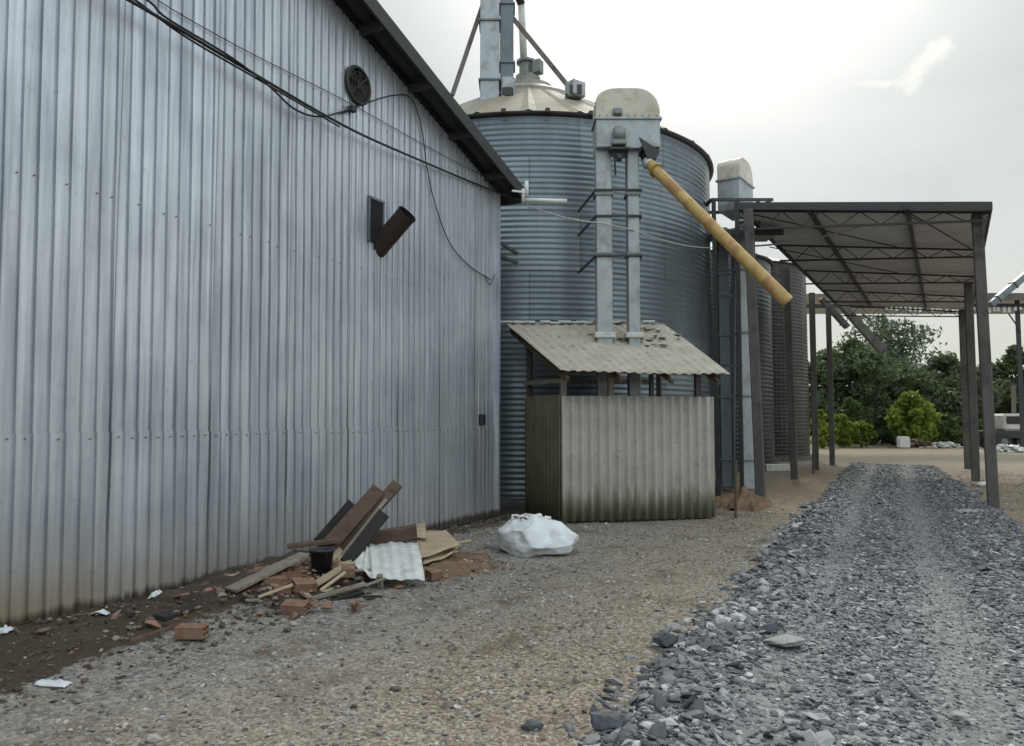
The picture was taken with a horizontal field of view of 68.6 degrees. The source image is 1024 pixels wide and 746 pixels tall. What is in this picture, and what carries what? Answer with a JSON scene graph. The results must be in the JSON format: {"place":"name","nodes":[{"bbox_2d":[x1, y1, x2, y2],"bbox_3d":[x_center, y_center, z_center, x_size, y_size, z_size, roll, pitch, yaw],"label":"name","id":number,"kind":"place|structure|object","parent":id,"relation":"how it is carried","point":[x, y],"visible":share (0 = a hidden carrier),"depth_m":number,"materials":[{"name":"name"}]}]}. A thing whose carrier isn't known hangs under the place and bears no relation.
{"place":"outdoors","nodes":[
{"label":"outdoors","id":0,"kind":"place"},
{"bbox_2d":[0,435,1023,745],"bbox_3d":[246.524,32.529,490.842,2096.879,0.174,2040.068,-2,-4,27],"label":"ground","id":1,"kind":"structure","parent":0,"point":[806,485],"depth_m":5.23,"materials":[{"name":"gravel"}]},
{"bbox_2d":[33,679,72,687],"bbox_3d":[-2.783,1.876,4.553,0.211,0.041,0.081,0,-4,-1],"label":"plastic scrap","id":2,"kind":"object","parent":1,"relation":"on","point":[61,683],"visible":1,"depth_m":4.53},
{"bbox_2d":[91,609,110,615],"bbox_3d":[-3.194,1.857,5.837,0.138,0.046,0.065,0,-4,-2],"label":"plastic scrap","id":3,"kind":"object","parent":1,"relation":"on","point":[104,612],"visible":0.91,"depth_m":5.82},
{"bbox_2d":[148,589,161,598],"bbox_3d":[-3.005,1.866,6.337,0.120,0.072,0.082,0,-4,-2],"label":"plastic scrap","id":4,"kind":"object","parent":1,"relation":"on","point":[155,593],"visible":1,"depth_m":6.32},
{"bbox_2d":[128,609,226,641],"bbox_3d":[-2.553,1.935,5.766,0.084,0.047,0.939,-1,-4,22],"label":"plank","id":5,"kind":"object","parent":1,"relation":"on","point":[143,636],"visible":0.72,"depth_m":5.54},
{"bbox_2d":[174,623,208,638],"bbox_3d":[-2.328,1.878,5.462,0.206,0.087,0.125,0,-4,-2],"label":"clay brick","id":6,"kind":"object","parent":1,"relation":"on","point":[191,630],"visible":1,"depth_m":5.40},
{"bbox_2d":[0,513,520,713],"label":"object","id":7,"kind":"object","parent":1,"relation":"on","point":[34,678],"visible":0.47,"depth_m":5.49,"materials":[{"name":"soil"}]},
{"bbox_2d":[0,625,14,633],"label":"plastic scrap","id":8,"kind":"object","parent":7,"relation":"on","point":[6,629],"visible":1,"depth_m":5.29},
{"bbox_2d":[271,584,292,595],"bbox_3d":[-2.029,1.920,6.614,0.209,0.106,0.132,0,-4,4],"label":"clay brick","id":9,"kind":"object","parent":7,"relation":"on","point":[284,591],"visible":0.44,"depth_m":6.55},
{"bbox_2d":[0,0,523,627],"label":"warehouse","id":10,"kind":"structure","parent":1,"relation":"on","point":[246,320],"depth_m":7.51,"materials":[{"name":"metal"}]},
{"bbox_2d":[134,0,339,127],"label":"power cable","id":11,"kind":"object","parent":10,"relation":"attached to","point":[213,53],"visible":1,"depth_m":7.54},
{"bbox_2d":[146,0,350,116],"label":"power cable","id":12,"kind":"object","parent":10,"relation":"attached to","point":[213,46],"visible":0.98,"depth_m":7.45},
{"bbox_2d":[157,0,492,180],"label":"power cable","id":13,"kind":"object","parent":10,"relation":"attached to","point":[306,81],"visible":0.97,"depth_m":8.45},
{"bbox_2d":[126,0,525,203],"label":"power cable","id":14,"kind":"object","parent":10,"relation":"attached to","point":[239,65],"visible":1,"depth_m":8.27,"materials":[{"name":"rubber"}]},
{"bbox_2d":[341,94,490,279],"bbox_3d":[-1.218,-2.741,10.834,0.029,2.187,3.817,-2,-4,27],"label":"power cable","id":15,"kind":"object","parent":10,"relation":"attached to","point":[427,172],"visible":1,"depth_m":10.82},
{"bbox_2d":[512,181,566,202],"bbox_3d":[0.451,-2.988,12.460,0.951,0.359,0.097,1,-4,-14],"label":"outdoor lamp","id":16,"kind":"object","parent":10,"relation":"attached to","point":[524,192],"visible":1,"depth_m":12.41,"materials":[{"name":"metal"}]},
{"bbox_2d":[255,588,269,598],"bbox_3d":[-2.066,1.826,6.225,0.031,0.060,0.139,-2,-4,27],"label":"board scrap","id":17,"kind":"object","parent":1,"relation":"on","point":[265,590],"visible":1,"depth_m":6.24,"materials":[{"name":"brown wood"}]},
{"bbox_2d":[258,583,292,597],"bbox_3d":[-1.965,1.807,6.236,0.281,0.086,0.048,2,-4,-27],"label":"board scrap","id":18,"kind":"object","parent":17,"relation":"on","point":[276,590],"visible":1,"depth_m":6.22,"materials":[{"name":"beige wood"}]},
{"bbox_2d":[153,547,386,613],"bbox_3d":[-2.027,1.946,7.528,1.700,0.370,3.400,-2,-4,27],"label":"soil mound","id":19,"kind":"object","parent":1,"relation":"on","point":[213,580],"visible":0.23,"depth_m":6.55,"materials":[{"name":"soil"}]},
{"bbox_2d":[152,600,219,621],"bbox_3d":[-2.586,1.926,6.083,0.144,0.088,0.671,-2,-4,25],"label":"plank","id":20,"kind":"object","parent":19,"relation":"on","point":[165,616],"visible":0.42,"depth_m":5.88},
{"bbox_2d":[224,552,308,592],"bbox_3d":[-2.180,1.776,6.725,0.153,0.223,0.806,-2,-4,34],"label":"plank","id":21,"kind":"object","parent":19,"relation":"on","point":[247,581],"visible":1,"depth_m":6.66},
{"bbox_2d":[290,577,317,592],"bbox_3d":[-1.850,1.884,6.671,0.216,0.138,0.143,3,-5,-38],"label":"clay brick","id":22,"kind":"object","parent":19,"relation":"on","point":[306,584],"visible":0.92,"depth_m":6.63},
{"bbox_2d":[287,537,339,548],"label":"plank","id":23,"kind":"object","parent":19,"relation":"on","point":[336,540],"visible":1,"depth_m":7.57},
{"bbox_2d":[306,546,334,573],"bbox_3d":[-1.810,1.785,7.152,0.247,0.222,0.244,-2,-4,27],"label":"bucket","id":24,"kind":"object","parent":19,"relation":"on","point":[321,559],"visible":0.96,"depth_m":7.07,"materials":[{"name":"black plastic"}]},
{"bbox_2d":[314,500,353,539],"bbox_3d":[-1.929,1.621,8.161,0.100,0.442,0.624,-2,-4,27],"label":"plank","id":25,"kind":"object","parent":19,"relation":"on","point":[341,513],"visible":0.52,"depth_m":8.14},
{"bbox_2d":[316,561,355,586],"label":"plank","id":26,"kind":"object","parent":19,"relation":"on","point":[331,574],"visible":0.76,"depth_m":6.95,"materials":[{"name":"beige wood"}]},
{"bbox_2d":[310,582,365,600],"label":"plank","id":27,"kind":"object","parent":19,"relation":"on","point":[337,591],"visible":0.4,"depth_m":6.69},
{"bbox_2d":[343,580,357,584],"bbox_3d":[-1.471,1.911,6.855,0.050,0.025,0.159,-3,-5,40],"label":"board scrap","id":28,"kind":"object","parent":27,"relation":"on","point":[350,582],"visible":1,"depth_m":6.84,"materials":[{"name":"brown wood"}]},
{"bbox_2d":[341,563,354,577],"bbox_3d":[-1.509,1.819,6.915,0.124,0.108,0.138,1,-4,-13],"label":"clay brick","id":29,"kind":"object","parent":28,"relation":"on","point":[349,569],"visible":0.9,"depth_m":6.86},
{"bbox_2d":[333,547,351,563],"bbox_3d":[-1.775,1.848,7.638,0.180,0.134,0.451,2,-4,-27],"label":"plywood sheet","id":30,"kind":"object","parent":19,"relation":"on","point":[338,551],"visible":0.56,"depth_m":7.61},
{"bbox_2d":[340,498,387,555],"bbox_3d":[-1.554,1.625,7.859,0.064,0.576,0.657,-3,-4,36],"label":"plank","id":31,"kind":"object","parent":30,"relation":"on","point":[382,503],"visible":0.74,"depth_m":7.86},
{"bbox_2d":[330,590,364,600],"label":"plank","id":32,"kind":"object","parent":19,"relation":"on","point":[353,594],"visible":0.5,"depth_m":6.69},
{"bbox_2d":[318,484,384,548],"bbox_3d":[-1.685,1.544,7.941,0.764,0.699,0.129,3,-5,-43],"label":"plank","id":33,"kind":"object","parent":19,"relation":"on","point":[353,517],"visible":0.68,"depth_m":7.94,"materials":[{"name":"wood"}]},
{"bbox_2d":[340,509,388,561],"bbox_3d":[-1.506,1.685,7.710,0.124,0.531,0.593,-3,-5,38],"label":"plank","id":34,"kind":"object","parent":19,"relation":"on","point":[377,521],"visible":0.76,"depth_m":7.70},
{"bbox_2d":[339,480,401,549],"bbox_3d":[-1.548,1.545,8.047,0.816,0.767,0.103,3,-5,-37],"label":"plank","id":35,"kind":"object","parent":19,"relation":"on","point":[392,489],"visible":0.5,"depth_m":8.11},
{"bbox_2d":[365,524,416,546],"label":"plank","id":36,"kind":"object","parent":19,"relation":"on","point":[399,534],"visible":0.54,"depth_m":8.09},
{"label":"clay brick","id":37,"kind":"object","parent":19,"relation":"on","visible":0},
{"bbox_2d":[263,574,286,584],"bbox_3d":[-2.119,1.856,6.708,0.215,0.120,0.132,1,-4,-20],"label":"clay brick","id":38,"kind":"object","parent":37,"relation":"on","point":[279,579],"visible":0.59,"depth_m":6.66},
{"bbox_2d":[280,598,309,615],"bbox_3d":[-1.790,1.934,6.201,0.208,0.114,0.138,-1,-4,9],"label":"clay brick","id":39,"kind":"object","parent":1,"relation":"on","point":[288,606],"visible":0.98,"depth_m":6.16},
{"bbox_2d":[35,542,560,655],"bbox_3d":[-1.366,1.923,7.224,2.692,0.310,5.386,-2,-4,27],"label":"rubble","id":40,"kind":"object","parent":1,"relation":"on","point":[301,565],"visible":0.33,"depth_m":6.52,"materials":[{"name":"brick"}]},
{"bbox_2d":[281,571,307,580],"bbox_3d":[-1.969,1.841,6.795,0.217,0.132,0.138,-1,-4,14],"label":"clay brick","id":41,"kind":"object","parent":40,"relation":"on","point":[296,574],"visible":0.73,"depth_m":6.74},
{"bbox_2d":[353,541,424,580],"bbox_3d":[-1.213,1.858,7.442,0.708,0.256,0.766,0,-4,-6],"label":"tin sheet","id":42,"kind":"object","parent":40,"relation":"on","point":[399,561],"visible":0.99,"depth_m":7.35,"materials":[{"name":"metal"}]},
{"bbox_2d":[310,601,320,608],"bbox_3d":[-1.629,1.928,6.239,0.076,0.043,0.096,3,-5,-42],"label":"brick shard","id":43,"kind":"object","parent":1,"relation":"on","point":[315,604],"visible":1,"depth_m":6.22,"materials":[{"name":"brick"}]},
{"bbox_2d":[321,602,331,609],"bbox_3d":[-1.547,1.942,6.262,0.084,0.058,0.066,1,-4,-9],"label":"brick shard","id":44,"kind":"object","parent":1,"relation":"on","point":[326,605],"visible":1,"depth_m":6.25,"materials":[{"name":"brick"}]},
{"bbox_2d":[320,571,345,590],"bbox_3d":[-1.567,1.823,6.575,0.033,0.112,0.339,-2,-4,24],"label":"board scrap","id":45,"kind":"object","parent":1,"relation":"on","point":[331,582],"visible":1,"depth_m":6.56,"materials":[{"name":"beige wood"}]},
{"bbox_2d":[350,602,362,611],"bbox_3d":[-1.302,1.956,6.294,0.070,0.060,0.134,2,-4,-34],"label":"brick shard","id":46,"kind":"object","parent":1,"relation":"on","point":[357,607],"visible":0.82,"depth_m":6.25,"materials":[{"name":"brick"}]},
{"bbox_2d":[362,595,382,597],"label":"board scrap","id":47,"kind":"object","parent":1,"relation":"on","point":[372,596],"visible":1,"depth_m":6.49,"materials":[{"name":"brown wood"}]},
{"bbox_2d":[364,577,386,586],"bbox_3d":[-1.204,1.842,6.609,0.192,0.071,0.061,1,-4,-20],"label":"board scrap","id":48,"kind":"object","parent":1,"relation":"on","point":[375,581],"visible":1,"depth_m":6.60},
{"bbox_2d":[376,573,383,589],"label":"plank","id":49,"kind":"object","parent":1,"relation":"on","point":[380,585],"visible":0.78,"depth_m":7.03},
{"bbox_2d":[425,567,441,580],"bbox_3d":[-0.784,2.006,7.496,0.127,0.112,0.138,3,-5,-41],"label":"clay brick","id":50,"kind":"object","parent":1,"relation":"on","point":[433,573],"visible":1,"depth_m":7.46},
{"bbox_2d":[423,552,497,581],"bbox_3d":[-0.816,2.080,8.223,1.400,0.185,1.600,-2,-4,27],"label":"earth mound","id":51,"kind":"object","parent":1,"relation":"on","point":[456,561],"visible":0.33,"depth_m":7.99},
{"bbox_2d":[421,547,458,564],"bbox_3d":[-0.760,1.964,8.092,0.440,0.100,0.531,1,-4,-10],"label":"plywood sheet","id":52,"kind":"object","parent":51,"relation":"on","point":[441,555],"visible":0.62,"depth_m":8.06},
{"bbox_2d":[417,530,460,557],"bbox_3d":[-0.880,1.899,8.400,0.497,0.166,0.903,1,-4,-17],"label":"plywood sheet","id":53,"kind":"object","parent":52,"relation":"on","point":[436,542],"visible":0.82,"depth_m":8.34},
{"bbox_2d":[404,522,426,538],"bbox_3d":[-1.197,1.849,8.755,0.601,0.162,0.620,-1,-4,10],"label":"plywood sheet","id":54,"kind":"object","parent":53,"relation":"on","point":[421,530],"visible":0.3,"depth_m":8.69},
{"bbox_2d":[500,500,524,508],"bbox_3d":[0.036,2.412,13.770,1.200,0.160,0.500,0,-4,0],"label":"concrete ledge","id":55,"kind":"object","parent":1,"relation":"on","point":[512,504],"visible":0.14,"depth_m":13.52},
{"bbox_2d":[520,719,543,730],"bbox_3d":[0.105,1.820,3.877,0.110,0.050,0.076,-2,-4,27],"label":"rock","id":56,"kind":"object","parent":1,"relation":"on","point":[529,725],"visible":1,"depth_m":3.86,"materials":[{"name":"grey stone"}]},
{"bbox_2d":[496,513,578,556],"bbox_3d":[0.281,1.935,9.065,0.863,0.476,0.842,2,-4,-28],"label":"sack","id":57,"kind":"object","parent":1,"relation":"on","point":[526,535],"visible":1,"depth_m":8.83,"materials":[{"name":"white plastic"}]},
{"bbox_2d":[460,73,721,500],"bbox_3d":[0.397,-2.271,18.487,9.020,10.260,9.020,-2,-4,27],"label":"grain silo","id":58,"kind":"object","parent":1,"relation":"on","point":[535,131],"visible":0.23,"depth_m":14.31,"materials":[{"name":"metal"}]},
{"bbox_2d":[450,0,567,99],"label":"elevator tower","id":59,"kind":"structure","parent":58,"relation":"on","point":[496,20],"depth_m":16.56,"materials":[{"name":"metal"}]},
{"bbox_2d":[516,0,542,76],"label":"feed pipe","id":60,"kind":"object","parent":58,"relation":"on","point":[525,63],"visible":0.88,"depth_m":18.64,"materials":[{"name":"white metal"}]},
{"bbox_2d":[500,320,729,522],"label":"shed","id":61,"kind":"structure","parent":1,"relation":"on","point":[610,457],"depth_m":12.04,"materials":[{"name":"metal"}]},
{"bbox_2d":[577,88,661,395],"bbox_3d":[1.861,-1.278,13.290,1.258,7.124,1.786,1,-4,-15],"label":"bucket elevator","id":62,"kind":"object","parent":1,"relation":"on","point":[626,124],"visible":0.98,"depth_m":12.78,"materials":[{"name":"white metal"}]},
{"bbox_2d":[526,204,712,248],"bbox_3d":[2.636,-2.607,14.002,5.667,0.524,1.015,3,-5,-43],"label":"power cable","id":63,"kind":"object","parent":62,"relation":"attached to","point":[615,226],"visible":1,"depth_m":12.73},
{"bbox_2d":[642,157,792,305],"bbox_3d":[2.955,-2.282,11.288,0.250,3.007,3.344,2,-4,-24],"label":"grain spout pipe","id":64,"kind":"object","parent":62,"relation":"attached to","point":[762,276],"visible":1,"depth_m":10.93,"materials":[{"name":"yellow paint"}]},
{"bbox_2d":[730,228,735,487],"bbox_3d":[5.185,-0.314,17.612,0.282,6.248,0.129,0,-4,0],"label":"steel upright","id":65,"kind":"object","parent":1,"relation":"on","point":[733,326],"visible":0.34,"depth_m":17.58,"materials":[{"name":"metal"}]},
{"bbox_2d":[715,157,754,488],"bbox_3d":[4.965,-1.116,16.820,1.046,7.345,1.145,-2,-4,27],"label":"bucket elevator","id":66,"kind":"object","parent":1,"relation":"on","point":[734,178],"visible":0.61,"depth_m":16.74,"materials":[{"name":"beige paint"}]},
{"bbox_2d":[734,460,736,517],"bbox_3d":[3.694,1.966,12.404,0.056,1.038,0.048,-2,-4,27],"label":"stake","id":67,"kind":"object","parent":1,"relation":"on","point":[735,488],"visible":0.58,"depth_m":12.39,"materials":[{"name":"brown wood"}]},
{"bbox_2d":[715,486,772,511],"bbox_3d":[4.341,2.368,14.262,1.300,0.418,2.000,-2,-4,27],"label":"earth mound","id":68,"kind":"object","parent":1,"relation":"on","point":[748,499],"visible":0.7,"depth_m":13.86,"materials":[{"name":"soil"}]},
{"bbox_2d":[710,243,779,472],"bbox_3d":[5.876,-0.853,26.266,6.420,8.410,6.420,-2,-4,27],"label":"grain silo","id":69,"kind":"object","parent":1,"relation":"on","point":[766,263],"visible":0.17,"depth_m":24.16,"materials":[{"name":"metal"}]},
{"bbox_2d":[706,198,783,495],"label":"service platform","id":70,"kind":"structure","parent":1,"relation":"on","point":[760,235],"depth_m":16.18,"materials":[{"name":"paint"}]},
{"bbox_2d":[765,464,789,471],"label":"footing block","id":71,"kind":"structure","parent":1,"relation":"on","point":[778,467],"depth_m":23.38,"materials":[{"name":"grey concrete"}]},
{"bbox_2d":[767,256,811,461],"bbox_3d":[9.480,-0.959,32.532,6.520,9.410,6.520,-2,-4,27],"label":"grain silo","id":72,"kind":"object","parent":1,"relation":"on","point":[799,338],"visible":0.24,"depth_m":29.92,"materials":[{"name":"metal"}]},
{"bbox_2d":[812,358,814,473],"bbox_3d":[9.029,1.333,22.507,0.176,3.575,0.089,0,-4,0],"label":"stake","id":73,"kind":"object","parent":1,"relation":"on","point":[813,415],"visible":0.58,"depth_m":22.48,"materials":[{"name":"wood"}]},
{"bbox_2d":[809,409,839,447],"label":"bush","id":74,"kind":"object","parent":1,"relation":"on","point":[823,441],"visible":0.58,"depth_m":43.68,"materials":[{"name":"green plant"}]},
{"bbox_2d":[821,413,859,446],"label":"bush","id":75,"kind":"object","parent":1,"relation":"on","point":[843,439],"visible":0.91,"depth_m":44.40,"materials":[{"name":"green plant"}]},
{"bbox_2d":[808,348,880,441],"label":"tree","id":76,"kind":"object","parent":1,"relation":"on","point":[821,363],"visible":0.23,"depth_m":52.97,"materials":[{"name":"green plant"}]},
{"bbox_2d":[834,397,873,439],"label":"bush","id":77,"kind":"object","parent":1,"relation":"on","point":[850,406],"visible":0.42,"depth_m":46.61,"materials":[{"name":"green plant"}]},
{"bbox_2d":[822,314,895,385],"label":"tree","id":78,"kind":"object","parent":1,"relation":"on","point":[854,332],"visible":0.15,"depth_m":59.92,"materials":[{"name":"green plant"}]},
{"bbox_2d":[809,337,916,434],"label":"tree","id":79,"kind":"object","parent":1,"relation":"on","point":[863,361],"visible":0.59,"depth_m":50.59,"materials":[{"name":"green plant"}]},
{"bbox_2d":[850,419,877,446],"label":"bush","id":80,"kind":"object","parent":1,"relation":"on","point":[866,428],"visible":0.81,"depth_m":44.68,"materials":[{"name":"green plant"}]},
{"bbox_2d":[737,202,999,508],"bbox_3d":[9.952,-0.042,20.251,4.687,6.136,14.757,-2,-4,30],"label":"drive canopy","id":81,"kind":"object","parent":1,"relation":"on","point":[925,255],"visible":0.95,"depth_m":17.44,"materials":[{"name":"metal"}]},
{"bbox_2d":[755,226,863,246],"bbox_3d":[6.482,-3.002,16.070,2.761,0.422,0.040,-1,-4,19],"label":"power cable","id":82,"kind":"object","parent":81,"relation":"attached to","point":[809,238],"visible":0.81,"depth_m":16.08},
{"bbox_2d":[863,406,896,444],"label":"bush","id":83,"kind":"object","parent":1,"relation":"on","point":[882,431],"visible":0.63,"depth_m":48.32,"materials":[{"name":"green plant"}]},
{"bbox_2d":[860,314,917,396],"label":"tree","id":84,"kind":"object","parent":1,"relation":"on","point":[883,323],"visible":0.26,"depth_m":61.47,"materials":[{"name":"green plant"}]},
{"bbox_2d":[897,436,909,447],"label":"white container","id":85,"kind":"object","parent":1,"relation":"on","point":[903,441],"visible":0.99,"depth_m":43.14,"materials":[{"name":"paint"}]},
{"bbox_2d":[860,356,961,442],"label":"tree","id":86,"kind":"object","parent":1,"relation":"on","point":[922,385],"visible":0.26,"depth_m":51.72,"materials":[{"name":"green plant"}]},
{"bbox_2d":[888,438,937,447],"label":"rubble heap","id":87,"kind":"object","parent":1,"relation":"on","point":[916,442],"visible":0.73,"depth_m":43.90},
{"bbox_2d":[880,317,947,373],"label":"tree","id":88,"kind":"object","parent":1,"relation":"on","point":[914,334],"visible":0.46,"depth_m":59.64,"materials":[{"name":"green plant"}]},
{"bbox_2d":[806,293,1023,446],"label":"loading shed","id":89,"kind":"structure","parent":1,"relation":"on","point":[1011,303],"depth_m":38.33,"materials":[{"name":"paint"}]},
{"bbox_2d":[818,297,849,328],"bbox_3d":[15.120,-2.825,35.248,1.359,1.504,0.360,0,-4,0],"label":"conveyor tube","id":90,"kind":"object","parent":89,"relation":"attached to","point":[841,321],"visible":0.95,"depth_m":35.10,"materials":[{"name":"paint"}]},
{"bbox_2d":[837,304,885,352],"bbox_3d":[16.720,-2.813,37.001,2.988,3.722,0.480,-1,-4,10],"label":"conveyor tube","id":91,"kind":"object","parent":89,"relation":"attached to","point":[869,336],"visible":0.59,"depth_m":36.71,"materials":[{"name":"metal"}]},
{"bbox_2d":[988,272,1023,307],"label":"conveyor tube","id":92,"kind":"object","parent":89,"relation":"on","point":[1006,291],"visible":0.91,"depth_m":37.15,"materials":[{"name":"metal"}]},
{"bbox_2d":[884,390,945,442],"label":"bush","id":93,"kind":"object","parent":1,"relation":"on","point":[912,407],"visible":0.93,"depth_m":45.45,"materials":[{"name":"green plant"}]},
{"bbox_2d":[932,412,962,444],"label":"bush","id":94,"kind":"object","parent":1,"relation":"on","point":[947,422],"visible":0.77,"depth_m":45.28,"materials":[{"name":"green plant"}]},
{"bbox_2d":[919,441,983,448],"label":"rubble heap","id":95,"kind":"object","parent":1,"relation":"on","point":[948,444],"visible":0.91,"depth_m":43.46,"materials":[{"name":"white stone"}]},
{"bbox_2d":[907,350,1002,441],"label":"tree","id":96,"kind":"object","parent":1,"relation":"on","point":[946,366],"visible":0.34,"depth_m":53.21,"materials":[{"name":"green plant"}]},
{"bbox_2d":[954,412,982,445],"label":"bush","id":97,"kind":"object","parent":1,"relation":"on","point":[980,424],"visible":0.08,"depth_m":46.70,"materials":[{"name":"green plant"}]},
{"bbox_2d":[956,509,982,512],"bbox_3d":[7.744,2.363,12.687,0.686,0.113,0.488,2,-4,-30],"label":"rock","id":98,"kind":"object","parent":1,"relation":"on","point":[968,510],"visible":0.39,"depth_m":12.59,"materials":[{"name":"stone"}]},
{"bbox_2d":[952,362,1023,418],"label":"tree","id":99,"kind":"object","parent":1,"relation":"on","point":[999,379],"visible":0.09,"depth_m":55.01,"materials":[{"name":"green plant"}]},
{"bbox_2d":[979,414,1020,447],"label":"parked truck","id":100,"kind":"object","parent":1,"relation":"on","point":[1007,428],"visible":0.47,"depth_m":41.13,"materials":[{"name":"white metal"}]},
{"bbox_2d":[979,444,1023,452],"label":"rubble heap","id":101,"kind":"object","parent":1,"relation":"on","point":[1008,448],"visible":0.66,"depth_m":37.54,"materials":[{"name":"white stone"}]},
{"bbox_2d":[980,344,1023,413],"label":"tree","id":102,"kind":"object","parent":1,"relation":"on","point":[1009,361],"visible":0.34,"depth_m":54.85,"materials":[{"name":"green plant"}]},
{"bbox_2d":[1011,385,1015,413],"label":"wooden post","id":103,"kind":"object","parent":1,"relation":"on","point":[1013,399],"visible":0.42,"depth_m":48.78,"materials":[{"name":"wood"}]},
{"bbox_2d":[377,0,1023,385],"label":"sky","id":104,"kind":"structure","parent":0,"point":[823,100],"materials":[{"name":"white"}]},
{"bbox_2d":[596,462,1023,745],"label":"gravel road","id":105,"kind":"structure","parent":0,"point":[988,726],"depth_m":5.04,"materials":[{"name":"gravel"}]},
{"bbox_2d":[763,634,805,646],"bbox_3d":[1.873,1.837,5.160,0.249,0.066,0.210,2,-4,-30],"label":"rock","id":106,"kind":"object","parent":105,"relation":"on","point":[785,640],"visible":1,"depth_m":5.10,"materials":[{"name":"stone"}]},
{"bbox_2d":[552,461,1023,745],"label":"loose road stone","id":107,"kind":"object","parent":105,"relation":"on","point":[731,616],"visible":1,"depth_m":5.50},
{"bbox_2d":[590,711,625,730],"bbox_3d":[0.485,1.774,3.791,0.199,0.113,0.146,-2,-4,27],"label":"rock","id":108,"kind":"object","parent":107,"relation":"on","point":[603,720],"visible":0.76,"depth_m":3.76,"materials":[{"name":"grey stone"}]},
{"bbox_2d":[652,631,678,647],"bbox_3d":[1.070,1.861,5.246,0.193,0.110,0.125,0,-4,-2],"label":"rock","id":109,"kind":"object","parent":107,"relation":"on","point":[665,639],"visible":1,"depth_m":5.21,"materials":[{"name":"grey stone"}]},
{"bbox_2d":[759,621,779,633],"bbox_3d":[1.843,1.834,5.392,0.120,0.097,0.110,-3,-5,42],"label":"rock","id":110,"kind":"object","parent":107,"relation":"on","point":[770,627],"visible":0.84,"depth_m":5.38,"materials":[{"name":"grey stone"}]},
{"bbox_2d":[948,710,969,719],"bbox_3d":[2.295,1.758,3.854,0.106,0.034,0.077,0,-4,-7],"label":"rock","id":111,"kind":"object","parent":105,"relation":"on","point":[959,715],"visible":1,"depth_m":3.84,"materials":[{"name":"stone"}]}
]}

